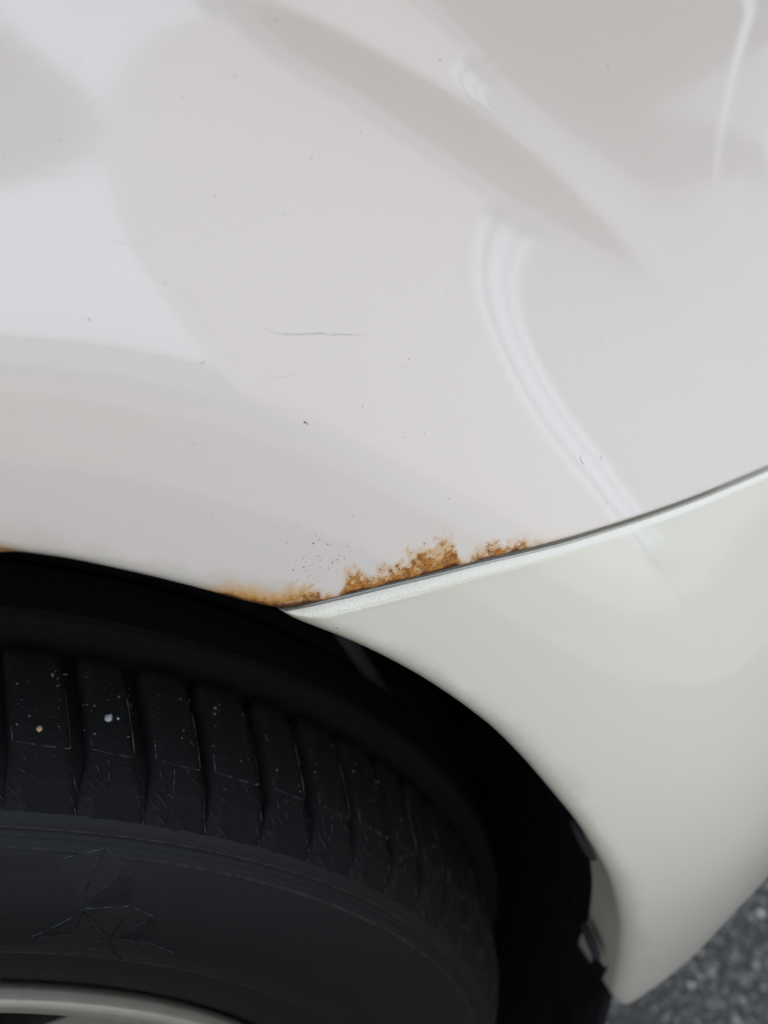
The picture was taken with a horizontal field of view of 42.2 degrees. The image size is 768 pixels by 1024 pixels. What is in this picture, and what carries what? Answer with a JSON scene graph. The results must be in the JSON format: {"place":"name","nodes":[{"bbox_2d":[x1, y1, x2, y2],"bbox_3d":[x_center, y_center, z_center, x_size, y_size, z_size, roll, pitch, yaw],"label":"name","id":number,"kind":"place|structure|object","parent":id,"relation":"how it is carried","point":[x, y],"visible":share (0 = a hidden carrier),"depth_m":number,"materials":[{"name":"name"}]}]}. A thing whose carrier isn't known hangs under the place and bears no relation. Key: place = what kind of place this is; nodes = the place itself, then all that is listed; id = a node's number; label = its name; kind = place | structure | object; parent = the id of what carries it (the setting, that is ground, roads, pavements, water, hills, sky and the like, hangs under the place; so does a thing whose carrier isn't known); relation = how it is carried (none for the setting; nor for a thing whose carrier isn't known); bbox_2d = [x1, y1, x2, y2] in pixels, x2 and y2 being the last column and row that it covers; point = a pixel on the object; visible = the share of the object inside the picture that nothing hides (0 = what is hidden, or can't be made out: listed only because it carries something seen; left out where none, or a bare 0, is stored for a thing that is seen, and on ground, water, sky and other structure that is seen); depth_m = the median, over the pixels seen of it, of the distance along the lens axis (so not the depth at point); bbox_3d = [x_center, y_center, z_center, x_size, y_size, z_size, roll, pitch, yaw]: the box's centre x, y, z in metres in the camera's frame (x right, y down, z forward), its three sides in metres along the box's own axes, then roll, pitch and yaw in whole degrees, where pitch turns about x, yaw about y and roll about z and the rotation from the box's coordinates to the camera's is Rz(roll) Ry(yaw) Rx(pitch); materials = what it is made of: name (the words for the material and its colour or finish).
{"place":"outdoors","nodes":[
{"label":"outdoors","id":0,"kind":"place"},
{"bbox_2d":[605,877,767,1023],"bbox_3d":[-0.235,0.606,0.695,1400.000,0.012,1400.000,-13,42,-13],"label":"ground","id":1,"kind":"structure","parent":0,"point":[720,976],"depth_m":0.89,"materials":[{"name":"grey asphalt"}]},
{"bbox_2d":[0,0,767,1023],"bbox_3d":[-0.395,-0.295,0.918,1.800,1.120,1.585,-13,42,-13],"label":"car","id":2,"kind":"object","parent":1,"relation":"on","point":[384,490],"visible":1,"depth_m":0.36,"materials":[{"name":"paint"}]},
{"bbox_2d":[36,725,42,731],"bbox_3d":[-0.123,0.077,0.354,0.002,0.002,0.003,-13,42,-13],"label":"pebble","id":3,"kind":"object","parent":2,"relation":"on","point":[39,728],"visible":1,"depth_m":0.35,"materials":[{"name":"beige stone"}]},
{"bbox_2d":[105,714,111,721],"bbox_3d":[-0.102,0.077,0.370,0.003,0.002,0.003,-13,42,-13],"label":"pebble","id":4,"kind":"object","parent":2,"relation":"on","point":[108,718],"visible":1,"depth_m":0.37,"materials":[{"name":"grey stone"}]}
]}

